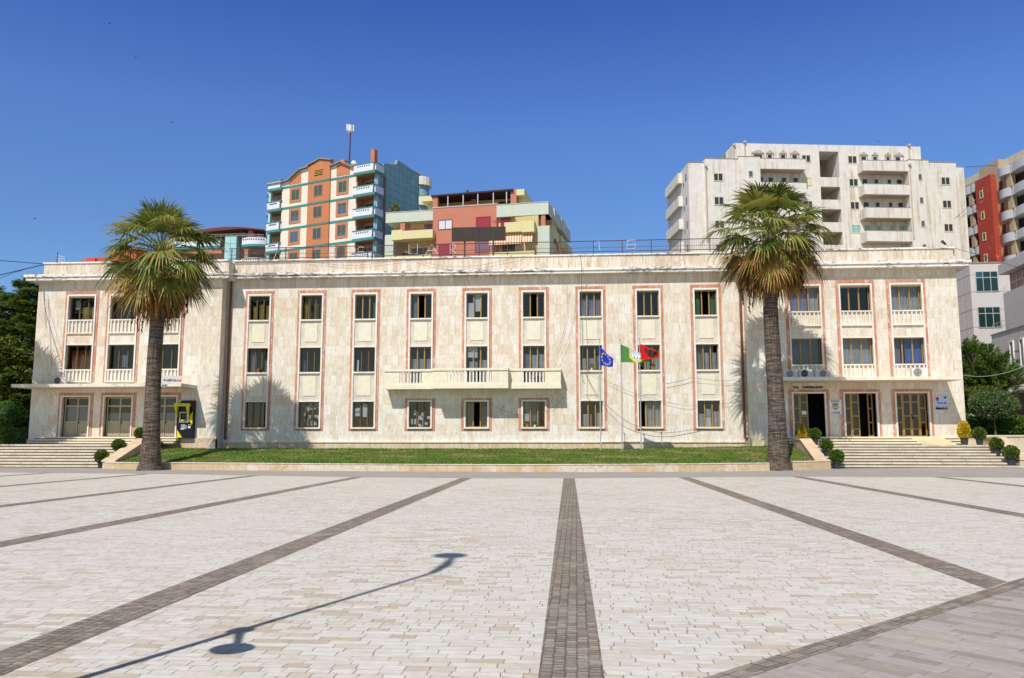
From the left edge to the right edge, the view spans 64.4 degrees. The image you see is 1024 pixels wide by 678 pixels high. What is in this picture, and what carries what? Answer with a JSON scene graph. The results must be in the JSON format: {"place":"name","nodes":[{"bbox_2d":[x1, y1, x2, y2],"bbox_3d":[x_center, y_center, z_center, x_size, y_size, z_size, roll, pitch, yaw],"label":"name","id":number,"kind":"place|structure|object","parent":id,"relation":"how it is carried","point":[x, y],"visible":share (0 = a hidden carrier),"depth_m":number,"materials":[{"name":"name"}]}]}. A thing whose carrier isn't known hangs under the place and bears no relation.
{"place":"outdoors","nodes":[
{"label":"outdoors","id":0,"kind":"place"},
{"bbox_2d":[0,426,28,443],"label":"hedge","id":1,"kind":"object","parent":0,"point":[12,436],"visible":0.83,"depth_m":52.73,"materials":[{"name":"green plant"}]},
{"bbox_2d":[79,247,155,261],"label":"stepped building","id":2,"kind":"structure","parent":0,"point":[95,259],"depth_m":90.65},
{"bbox_2d":[167,227,271,262],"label":"apartment block","id":3,"kind":"structure","parent":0,"point":[239,237],"depth_m":118.19,"materials":[{"name":"teal concrete"}]},
{"bbox_2d":[265,149,431,259],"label":"apartment block","id":4,"kind":"structure","parent":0,"point":[316,203],"depth_m":110.32,"materials":[{"name":"orange"}]},
{"bbox_2d":[288,229,299,244],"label":"window","id":5,"kind":"structure","parent":4,"relation":"in","point":[293,235],"depth_m":112.24,"materials":[{"name":"orange"}]},
{"bbox_2d":[289,207,300,223],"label":"window","id":6,"kind":"structure","parent":4,"relation":"in","point":[295,213],"depth_m":112.57,"materials":[{"name":"orange"}]},
{"bbox_2d":[289,186,301,202],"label":"window","id":7,"kind":"structure","parent":4,"relation":"in","point":[295,193],"depth_m":112.96,"materials":[{"name":"orange"}]},
{"bbox_2d":[335,200,347,216],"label":"window","id":8,"kind":"structure","parent":4,"relation":"in","point":[341,206],"depth_m":109.00,"materials":[{"name":"orange"}]},
{"bbox_2d":[335,222,347,238],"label":"window","id":9,"kind":"structure","parent":4,"relation":"in","point":[341,229],"depth_m":108.63,"materials":[{"name":"orange"}]},
{"bbox_2d":[336,178,348,195],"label":"window","id":10,"kind":"structure","parent":4,"relation":"in","point":[342,185],"depth_m":109.35,"materials":[{"name":"orange"}]},
{"bbox_2d":[120,445,814,463],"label":"lawn","id":11,"kind":"structure","parent":0,"point":[567,453],"depth_m":43.83,"materials":[{"name":"plant"}]},
{"bbox_2d":[599,338,601,449],"bbox_3d":[4.923,3.160,45.400,0.106,6.471,0.104,-1,-7,4],"label":"flagpole","id":12,"kind":"object","parent":11,"relation":"on","point":[600,395],"visible":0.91,"depth_m":45.36,"materials":[{"name":"grey metal"}]},
{"bbox_2d":[599,346,612,366],"bbox_3d":[5.302,0.989,45.574,0.795,1.193,0.176,-2,-7,20],"label":"flag","id":13,"kind":"object","parent":12,"relation":"attached to","point":[606,359],"visible":1,"depth_m":45.59,"materials":[{"name":"blue fabric"}]},
{"bbox_2d":[620,339,622,449],"bbox_3d":[6.097,3.154,45.308,0.106,6.411,0.104,-1,-7,4],"label":"flagpole","id":14,"kind":"object","parent":11,"relation":"on","point":[621,395],"visible":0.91,"depth_m":45.23,"materials":[{"name":"grey metal"}]},
{"bbox_2d":[621,345,648,362],"bbox_3d":[6.884,0.810,45.555,1.593,1.085,0.193,-1,-7,8],"label":"flag","id":15,"kind":"object","parent":14,"relation":"attached to","point":[629,355],"visible":1,"depth_m":45.61,"materials":[{"name":"green fabric"}]},
{"bbox_2d":[638,337,641,449],"bbox_3d":[7.136,3.101,45.233,0.106,6.449,0.104,-1,-7,4],"label":"flagpole","id":16,"kind":"object","parent":11,"relation":"on","point":[640,397],"visible":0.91,"depth_m":45.14,"materials":[{"name":"grey metal"}]},
{"bbox_2d":[640,344,658,358],"bbox_3d":[7.667,0.686,45.245,1.008,0.886,0.177,-1,-7,6],"label":"flag","id":17,"kind":"object","parent":16,"relation":"attached to","point":[648,353],"visible":1,"depth_m":45.27,"materials":[{"name":"red fabric"}]},
{"bbox_2d":[385,189,572,257],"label":"apartment block","id":18,"kind":"structure","parent":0,"point":[520,215],"depth_m":96.63,"materials":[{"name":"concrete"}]},
{"bbox_2d":[0,472,1023,677],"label":"plaza paving","id":19,"kind":"structure","parent":0,"point":[688,579],"depth_m":10.61,"materials":[{"name":"white stone"}]},
{"bbox_2d":[0,476,251,506],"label":"paving band","id":20,"kind":"object","parent":19,"relation":"on","point":[23,503],"visible":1,"depth_m":24.78,"materials":[{"name":"stone"}]},
{"bbox_2d":[0,477,360,546],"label":"paving band","id":21,"kind":"object","parent":19,"relation":"on","point":[54,534],"visible":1,"depth_m":17.12,"materials":[{"name":"stone"}]},
{"bbox_2d":[0,478,470,674],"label":"paving band","id":22,"kind":"object","parent":19,"relation":"on","point":[27,652],"visible":1,"depth_m":8.56,"materials":[{"name":"grey stone"}]},
{"bbox_2d":[538,478,604,677],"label":"paving band","id":23,"kind":"object","parent":19,"relation":"on","point":[570,646],"visible":1,"depth_m":8.06,"materials":[{"name":"grey stone"}]},
{"bbox_2d":[679,477,1006,588],"bbox_3d":[6.480,4.366,21.964,0.470,0.001,25.850,0,-7,4],"label":"paving band","id":24,"kind":"object","parent":19,"relation":"on","point":[968,575],"visible":1,"depth_m":12.84,"materials":[{"name":"grey stone"}]},
{"bbox_2d":[704,577,1023,677],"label":"border band","id":25,"kind":"object","parent":19,"relation":"on","point":[762,665],"depth_m":7.00,"materials":[{"name":"grey stone"}]},
{"bbox_2d":[797,477,1023,516],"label":"paving band","id":26,"kind":"object","parent":19,"relation":"on","point":[954,503],"visible":1,"depth_m":22.38,"materials":[{"name":"stone"}]},
{"bbox_2d":[0,467,1023,477],"bbox_3d":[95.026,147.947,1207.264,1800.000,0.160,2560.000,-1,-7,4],"label":"ground","id":27,"kind":"structure","parent":0,"point":[942,472],"depth_m":38.75,"materials":[{"name":"grey stone"}]},
{"bbox_2d":[0,399,28,430],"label":"clipped tree","id":28,"kind":"object","parent":27,"relation":"on","point":[12,414],"visible":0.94,"depth_m":53.38,"materials":[{"name":"green plant"}]},
{"bbox_2d":[0,334,32,416],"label":"broadleaf tree","id":29,"kind":"object","parent":27,"relation":"on","point":[16,364],"visible":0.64,"depth_m":55.60,"materials":[{"name":"green plant"}]},
{"bbox_2d":[0,273,38,415],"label":"cedar tree","id":30,"kind":"object","parent":27,"relation":"on","point":[23,329],"visible":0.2,"depth_m":56.38,"materials":[{"name":"green plant"}]},
{"bbox_2d":[0,444,126,467],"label":"entrance stairs","id":31,"kind":"structure","parent":27,"relation":"on","point":[51,455],"depth_m":46.97,"materials":[{"name":"stone"}]},
{"bbox_2d":[27,437,178,444],"bbox_3d":[-25.203,6.398,51.255,9.400,0.470,2.735,-1,-7,4],"label":"landing","id":32,"kind":"object","parent":31,"relation":"on","point":[85,440],"depth_m":50.28,"materials":[{"name":"stone"}]},
{"bbox_2d":[174,400,195,437],"bbox_3d":[-20.257,4.960,50.278,1.100,2.310,0.643,-1,-7,4],"label":"cash machine","id":33,"kind":"object","parent":32,"relation":"on","point":[185,411],"visible":1,"depth_m":50.18,"materials":[{"name":"metal"}]},
{"bbox_2d":[93,449,109,467],"bbox_3d":[-22.823,6.626,45.176,0.892,1.115,0.910,-1,-7,4],"label":"potted shrub","id":34,"kind":"object","parent":27,"relation":"on","point":[102,454],"visible":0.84,"depth_m":45.00,"materials":[{"name":"green plant"}]},
{"bbox_2d":[105,462,138,468],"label":"wall","id":35,"kind":"structure","parent":27,"relation":"on","point":[121,465],"depth_m":44.06,"materials":[{"name":"stone"}]},
{"bbox_2d":[101,438,161,468],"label":"stair wall","id":36,"kind":"structure","parent":27,"relation":"on","point":[132,448],"depth_m":46.04,"materials":[{"name":"stone"}]},
{"bbox_2d":[94,196,228,470],"bbox_3d":[-18.933,-0.403,43.249,6.898,14.908,7.034,-1,-7,4],"label":"palm tree","id":37,"kind":"object","parent":27,"relation":"on","point":[157,290],"visible":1,"depth_m":42.80,"materials":[{"name":"green plant"}]},
{"bbox_2d":[161,462,769,471],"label":"wall","id":38,"kind":"structure","parent":27,"relation":"on","point":[684,467],"depth_m":41.04,"materials":[{"name":"stone"}]},
{"bbox_2d":[11,247,976,448],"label":"town hall","id":39,"kind":"structure","parent":27,"relation":"on","point":[403,354],"depth_m":50.47,"materials":[{"name":"stone"}]},
{"bbox_2d":[63,397,88,436],"bbox_3d":[-27.479,4.941,51.447,1.740,2.470,0.120,-1,-7,4],"label":"door","id":40,"kind":"structure","parent":39,"relation":"in","point":[76,416],"depth_m":51.44,"materials":[{"name":"beige glass"}]},
{"bbox_2d":[68,345,91,368],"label":"window","id":41,"kind":"structure","parent":39,"relation":"in","point":[81,359],"depth_m":52.03,"materials":[{"name":"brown wood"}]},
{"bbox_2d":[71,298,94,319],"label":"window","id":42,"kind":"structure","parent":39,"relation":"in","point":[88,312],"depth_m":52.38,"materials":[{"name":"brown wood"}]},
{"bbox_2d":[106,397,131,436],"bbox_3d":[-24.688,4.914,51.230,1.740,2.470,0.120,-1,-7,4],"label":"door","id":43,"kind":"structure","parent":39,"relation":"in","point":[118,425],"depth_m":51.21,"materials":[{"name":"beige glass"}]},
{"bbox_2d":[110,345,133,368],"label":"window","id":44,"kind":"structure","parent":39,"relation":"in","point":[125,358],"depth_m":51.75,"materials":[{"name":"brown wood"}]},
{"bbox_2d":[160,397,175,436],"bbox_3d":[-21.796,4.887,51.006,1.740,2.470,0.120,-1,-7,4],"label":"door","id":45,"kind":"structure","parent":39,"relation":"in","point":[167,422],"depth_m":50.94,"materials":[{"name":"beige glass"}]},
{"bbox_2d":[161,375,181,387],"bbox_3d":[-20.540,2.589,49.039,1.131,0.740,0.164,3,-8,-25],"label":"canopy sign","id":46,"kind":"object","parent":39,"relation":"attached to","point":[165,380],"visible":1,"depth_m":48.95,"materials":[{"name":"white plastic"}]},
{"bbox_2d":[248,348,267,371],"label":"window","id":47,"kind":"structure","parent":39,"relation":"in","point":[254,356],"depth_m":51.84,"materials":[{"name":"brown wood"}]},
{"bbox_2d":[250,297,269,319],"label":"window","id":48,"kind":"structure","parent":39,"relation":"in","point":[262,306],"depth_m":52.29,"materials":[{"name":"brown wood"}]},
{"bbox_2d":[299,402,318,426],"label":"window","id":49,"kind":"structure","parent":39,"relation":"in","point":[313,406],"depth_m":51.13,"materials":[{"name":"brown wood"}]},
{"bbox_2d":[302,296,321,318],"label":"window","id":50,"kind":"structure","parent":39,"relation":"in","point":[308,299],"depth_m":52.06,"materials":[{"name":"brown wood"}]},
{"bbox_2d":[353,402,373,426],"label":"window","id":51,"kind":"structure","parent":39,"relation":"in","point":[365,406],"depth_m":50.90,"materials":[{"name":"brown wood"}]},
{"bbox_2d":[356,295,375,318],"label":"window","id":52,"kind":"structure","parent":39,"relation":"in","point":[374,314],"depth_m":51.69,"materials":[{"name":"glass"}]},
{"bbox_2d":[409,402,429,426],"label":"window","id":53,"kind":"structure","parent":39,"relation":"in","point":[420,421],"depth_m":50.58,"materials":[{"name":"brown wood"}]},
{"bbox_2d":[410,347,430,382],"bbox_3d":[-5.696,1.731,51.016,1.340,2.440,0.252,-1,-7,4],"label":"window","id":54,"kind":"structure","parent":39,"relation":"in","point":[417,363],"depth_m":51.08,"materials":[{"name":"brown metal"}]},
{"bbox_2d":[411,294,431,317],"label":"window","id":55,"kind":"structure","parent":39,"relation":"in","point":[415,297],"depth_m":51.50,"materials":[{"name":"glass"}]},
{"bbox_2d":[234,254,684,263],"bbox_3d":[-3.579,-5.074,51.384,30.433,0.191,0.031,-1,-7,4],"label":"cable","id":56,"kind":"object","parent":39,"relation":"attached to","point":[442,258],"visible":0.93,"depth_m":51.51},
{"bbox_2d":[466,402,486,426],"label":"window","id":57,"kind":"structure","parent":39,"relation":"in","point":[483,410],"depth_m":50.42,"materials":[{"name":"glass"}]},
{"bbox_2d":[466,346,487,381],"bbox_3d":[-2.167,1.697,50.737,1.340,2.440,0.241,-1,-7,4],"label":"window","id":58,"kind":"structure","parent":39,"relation":"in","point":[472,351],"depth_m":50.79,"materials":[{"name":"glass"}]},
{"bbox_2d":[467,294,487,317],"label":"window","id":59,"kind":"structure","parent":39,"relation":"in","point":[477,298],"depth_m":51.15,"materials":[{"name":"brown metal"}]},
{"bbox_2d":[452,226,505,255],"bbox_3d":[-2.194,-5.697,53.449,3.567,3.372,0.210,-1,-7,4],"label":"billboard","id":60,"kind":"object","parent":39,"relation":"on","point":[493,234],"visible":0.9,"depth_m":53.52,"materials":[{"name":"grey metal"}]},
{"bbox_2d":[229,238,739,259],"bbox_3d":[-2.155,-5.635,51.623,32.625,1.009,0.053,-1,-7,4],"label":"roof railing","id":61,"kind":"object","parent":39,"relation":"on","point":[479,250],"visible":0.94,"depth_m":51.59,"materials":[{"name":"brown metal"}]},
{"bbox_2d":[523,346,544,381],"bbox_3d":[1.372,1.663,50.461,1.340,2.440,0.236,-1,-7,4],"label":"window","id":62,"kind":"structure","parent":39,"relation":"in","point":[529,361],"depth_m":50.53,"materials":[{"name":"brown"}]},
{"bbox_2d":[523,401,544,426],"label":"window","id":63,"kind":"structure","parent":39,"relation":"in","point":[530,406],"depth_m":50.12,"materials":[{"name":"brown glass"}]},
{"bbox_2d":[579,292,600,315],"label":"window","id":64,"kind":"structure","parent":39,"relation":"in","point":[590,307],"depth_m":50.69,"materials":[{"name":"brown"}]},
{"bbox_2d":[580,345,601,369],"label":"window","id":65,"kind":"structure","parent":39,"relation":"in","point":[595,361],"depth_m":50.26,"materials":[{"name":"glass"}]},
{"bbox_2d":[581,401,602,426],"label":"window","id":66,"kind":"structure","parent":39,"relation":"in","point":[597,415],"depth_m":49.81,"materials":[{"name":"glass"}]},
{"bbox_2d":[638,345,659,369],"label":"window","id":67,"kind":"structure","parent":39,"relation":"in","point":[656,360],"depth_m":49.95,"materials":[{"name":"glass"}]},
{"bbox_2d":[639,401,660,426],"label":"window","id":68,"kind":"structure","parent":39,"relation":"in","point":[652,412],"depth_m":49.58,"materials":[{"name":"brown metal"}]},
{"bbox_2d":[694,291,716,314],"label":"window","id":69,"kind":"structure","parent":39,"relation":"in","point":[711,299],"depth_m":50.14,"materials":[{"name":"brown metal"}]},
{"bbox_2d":[696,344,717,369],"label":"window","id":70,"kind":"structure","parent":39,"relation":"in","point":[700,351],"depth_m":49.73,"materials":[{"name":"brown metal"}]},
{"bbox_2d":[697,401,719,426],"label":"window","id":71,"kind":"structure","parent":39,"relation":"in","point":[702,422],"depth_m":49.29,"materials":[{"name":"glass"}]},
{"bbox_2d":[793,394,808,436],"bbox_3d":[17.035,4.497,47.989,0.860,2.520,0.056,-1,-7,4],"label":"door","id":72,"kind":"structure","parent":39,"relation":"in","point":[799,395],"depth_m":47.98,"materials":[{"name":"wood"}]},
{"bbox_2d":[790,288,818,310],"bbox_3d":[17.471,-2.325,48.886,1.740,1.460,0.250,-1,-7,4],"label":"window","id":73,"kind":"structure","parent":39,"relation":"in","point":[812,303],"depth_m":48.93,"materials":[{"name":"grey metal"}]},
{"bbox_2d":[792,339,820,364],"bbox_3d":[17.471,0.782,48.510,1.740,1.560,0.252,-1,-7,4],"label":"window","id":74,"kind":"structure","parent":39,"relation":"in","point":[804,351],"depth_m":48.57,"materials":[{"name":"glass"}]},
{"bbox_2d":[829,399,841,413],"bbox_3d":[18.936,3.967,47.612,0.720,0.880,0.044,-1,-7,4],"label":"wall sign","id":75,"kind":"object","parent":39,"relation":"attached to","point":[835,406],"visible":1,"depth_m":47.60,"materials":[{"name":"grey metal"}]},
{"bbox_2d":[843,338,871,363],"bbox_3d":[20.402,0.755,48.283,1.740,1.560,0.252,-1,-7,4],"label":"window","id":76,"kind":"structure","parent":39,"relation":"in","point":[855,350],"depth_m":48.35,"materials":[{"name":"glass"}]},
{"bbox_2d":[845,394,873,436],"bbox_3d":[20.410,4.475,47.810,1.748,2.520,0.204,1,-7,-6],"label":"door","id":77,"kind":"structure","parent":39,"relation":"in","point":[850,395],"depth_m":47.80,"materials":[{"name":"wood"}]},
{"bbox_2d":[891,286,919,309],"bbox_3d":[23.314,-2.380,48.433,1.740,1.460,0.252,-1,-7,4],"label":"window","id":78,"kind":"structure","parent":39,"relation":"in","point":[903,298],"depth_m":48.50,"materials":[{"name":"grey metal"}]},
{"bbox_2d":[894,338,922,363],"bbox_3d":[23.313,0.727,48.054,1.740,1.560,0.246,-1,-7,4],"label":"window","id":79,"kind":"structure","parent":39,"relation":"in","point":[913,349],"depth_m":48.10,"materials":[{"name":"blue metal"}]},
{"bbox_2d":[896,393,927,436],"bbox_3d":[23.304,4.435,47.481,1.720,2.520,0.100,-1,-7,4],"label":"door","id":80,"kind":"structure","parent":39,"relation":"in","point":[910,401],"depth_m":47.48,"materials":[{"name":"wood"}]},
{"bbox_2d":[934,396,948,409],"bbox_3d":[24.908,3.693,47.178,0.740,0.820,0.037,-1,-7,4],"label":"wall sign","id":81,"kind":"object","parent":39,"relation":"attached to","point":[941,402],"visible":1,"depth_m":47.16,"materials":[{"name":"white"}]},
{"bbox_2d":[699,179,841,470],"bbox_3d":[13.388,-0.826,42.405,7.115,15.424,7.454,-1,-7,4],"label":"palm tree","id":82,"kind":"object","parent":27,"relation":"on","point":[772,269],"visible":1,"depth_m":41.87,"materials":[{"name":"green plant"}]},
{"bbox_2d":[792,438,826,460],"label":"stair wall","id":83,"kind":"structure","parent":27,"relation":"on","point":[807,447],"depth_m":44.13,"materials":[{"name":"stone"}]},
{"bbox_2d":[791,460,830,469],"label":"wall","id":84,"kind":"structure","parent":27,"relation":"on","point":[811,465],"depth_m":41.55,"materials":[{"name":"stone"}]},
{"bbox_2d":[665,140,969,258],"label":"apartment block","id":85,"kind":"structure","parent":27,"relation":"on","point":[887,196],"depth_m":97.95,"materials":[{"name":"grey paint"}]},
{"bbox_2d":[828,449,844,468],"bbox_3d":[16.818,6.187,42.121,0.845,1.051,0.862,-1,-7,4],"label":"potted shrub","id":86,"kind":"object","parent":27,"relation":"on","point":[836,457],"visible":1,"depth_m":41.94,"materials":[{"name":"green plant"}]},
{"bbox_2d":[816,445,1022,468],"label":"entrance stairs","id":87,"kind":"structure","parent":27,"relation":"on","point":[920,456],"depth_m":43.05,"materials":[{"name":"stone"}]},
{"bbox_2d":[807,427,821,444],"bbox_3d":[16.880,5.404,45.405,0.822,0.995,0.776,-1,-7,4],"label":"potted shrub","id":88,"kind":"object","parent":87,"relation":"on","point":[814,434],"visible":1,"depth_m":45.22,"materials":[{"name":"green plant"}]},
{"bbox_2d":[818,438,833,455],"bbox_3d":[16.897,5.788,43.630,0.811,0.987,0.816,-1,-7,4],"label":"potted shrub","id":89,"kind":"object","parent":87,"relation":"on","point":[826,445],"visible":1,"depth_m":43.47,"materials":[{"name":"green plant"}]},
{"bbox_2d":[787,437,960,444],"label":"door steps","id":90,"kind":"structure","parent":87,"relation":"on","point":[875,440],"depth_m":46.60,"materials":[{"name":"stone"}]},
{"bbox_2d":[908,436,956,444],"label":"wheelchair ramp","id":91,"kind":"structure","parent":90,"relation":"on","point":[936,442],"depth_m":46.07,"materials":[{"name":"stone"}]},
{"bbox_2d":[956,420,970,444],"bbox_3d":[24.945,5.160,44.884,0.741,1.355,0.758,-1,-7,4],"label":"potted shrub","id":92,"kind":"object","parent":87,"relation":"on","point":[963,431],"visible":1,"depth_m":44.74,"materials":[{"name":"plant"}]},
{"bbox_2d":[971,427,986,444],"bbox_3d":[25.749,5.316,44.820,0.812,1.030,0.797,-1,-7,4],"label":"potted shrub","id":93,"kind":"object","parent":87,"relation":"on","point":[978,433],"visible":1,"depth_m":44.64,"materials":[{"name":"green plant"}]},
{"bbox_2d":[988,437,1004,455],"bbox_3d":[25.736,5.686,43.167,0.800,1.017,0.792,-1,-7,4],"label":"potted shrub","id":94,"kind":"object","parent":87,"relation":"on","point":[996,444],"visible":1,"depth_m":42.99,"materials":[{"name":"green plant"}]},
{"bbox_2d":[1001,445,1020,465],"bbox_3d":[25.737,5.976,41.913,0.936,1.081,0.808,-1,-7,4],"label":"potted shrub","id":95,"kind":"object","parent":87,"relation":"on","point":[1010,454],"visible":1,"depth_m":41.74,"materials":[{"name":"green plant"}]},
{"bbox_2d":[956,262,1010,416],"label":"office block","id":96,"kind":"structure","parent":27,"relation":"on","point":[982,287],"depth_m":70.00,"materials":[{"name":"white paint"}]},
{"bbox_2d":[975,271,998,291],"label":"window","id":97,"kind":"structure","parent":96,"relation":"in","point":[985,281],"depth_m":70.05,"materials":[{"name":"green glass"}]},
{"bbox_2d":[977,306,1001,327],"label":"window","id":98,"kind":"structure","parent":96,"relation":"in","point":[987,316],"depth_m":69.68,"materials":[{"name":"green glass"}]},
{"bbox_2d":[965,150,1023,261],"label":"apartment block","id":99,"kind":"structure","parent":27,"relation":"on","point":[995,209],"depth_m":101.20,"materials":[{"name":"red paint"}]},
{"bbox_2d":[969,435,1023,451],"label":"retaining wall","id":100,"kind":"structure","parent":27,"relation":"on","point":[1016,439],"depth_m":46.72,"materials":[{"name":"stone"}]},
{"bbox_2d":[982,437,1023,467],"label":"stair wall","id":101,"kind":"structure","parent":27,"relation":"on","point":[1020,459],"depth_m":43.46,"materials":[{"name":"stone"}]},
{"bbox_2d":[990,253,1023,415],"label":"shop building","id":102,"kind":"structure","parent":27,"relation":"on","point":[1010,338],"depth_m":59.85,"materials":[{"name":"white paint"}]},
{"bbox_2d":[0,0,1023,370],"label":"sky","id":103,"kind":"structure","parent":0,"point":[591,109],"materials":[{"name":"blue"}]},
{"bbox_2d":[746,585,1023,677],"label":"grey paving","id":104,"kind":"structure","parent":0,"point":[983,638],"depth_m":6.52,"materials":[{"name":"stone"}]},
{"bbox_2d":[1016,445,1023,450],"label":"wall","id":105,"kind":"structure","parent":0,"point":[1020,447],"depth_m":43.91,"materials":[{"name":"stone"}]},
{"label":"planting bed","id":106,"kind":"structure","parent":0,"visible":0},
{"bbox_2d":[964,385,998,414],"bbox_3d":[30.655,5.527,52.901,3.264,5.163,2.235,-1,-7,4],"label":"clipped tree","id":107,"kind":"object","parent":106,"relation":"on","point":[974,391],"visible":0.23,"depth_m":52.84,"materials":[{"name":"green plant"}]},
{"bbox_2d":[961,334,1023,413],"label":"broadleaf tree","id":108,"kind":"object","parent":106,"relation":"on","point":[983,360],"visible":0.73,"depth_m":54.96,"materials":[{"name":"green plant"}]},
{"bbox_2d":[967,390,1021,434],"bbox_3d":[30.021,5.462,50.541,2.952,4.724,2.640,-1,-7,4],"label":"clipped tree","id":109,"kind":"object","parent":106,"relation":"on","point":[999,404],"visible":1,"depth_m":50.10,"materials":[{"name":"green plant"}]},
{"bbox_2d":[966,415,1023,434],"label":"hedge","id":110,"kind":"object","parent":106,"relation":"on","point":[973,421],"visible":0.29,"depth_m":52.14,"materials":[{"name":"green plant"}]},
{"bbox_2d":[985,417,1022,434],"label":"round bush","id":111,"kind":"object","parent":106,"relation":"on","point":[1004,426],"visible":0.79,"depth_m":50.79,"materials":[{"name":"green plant"}]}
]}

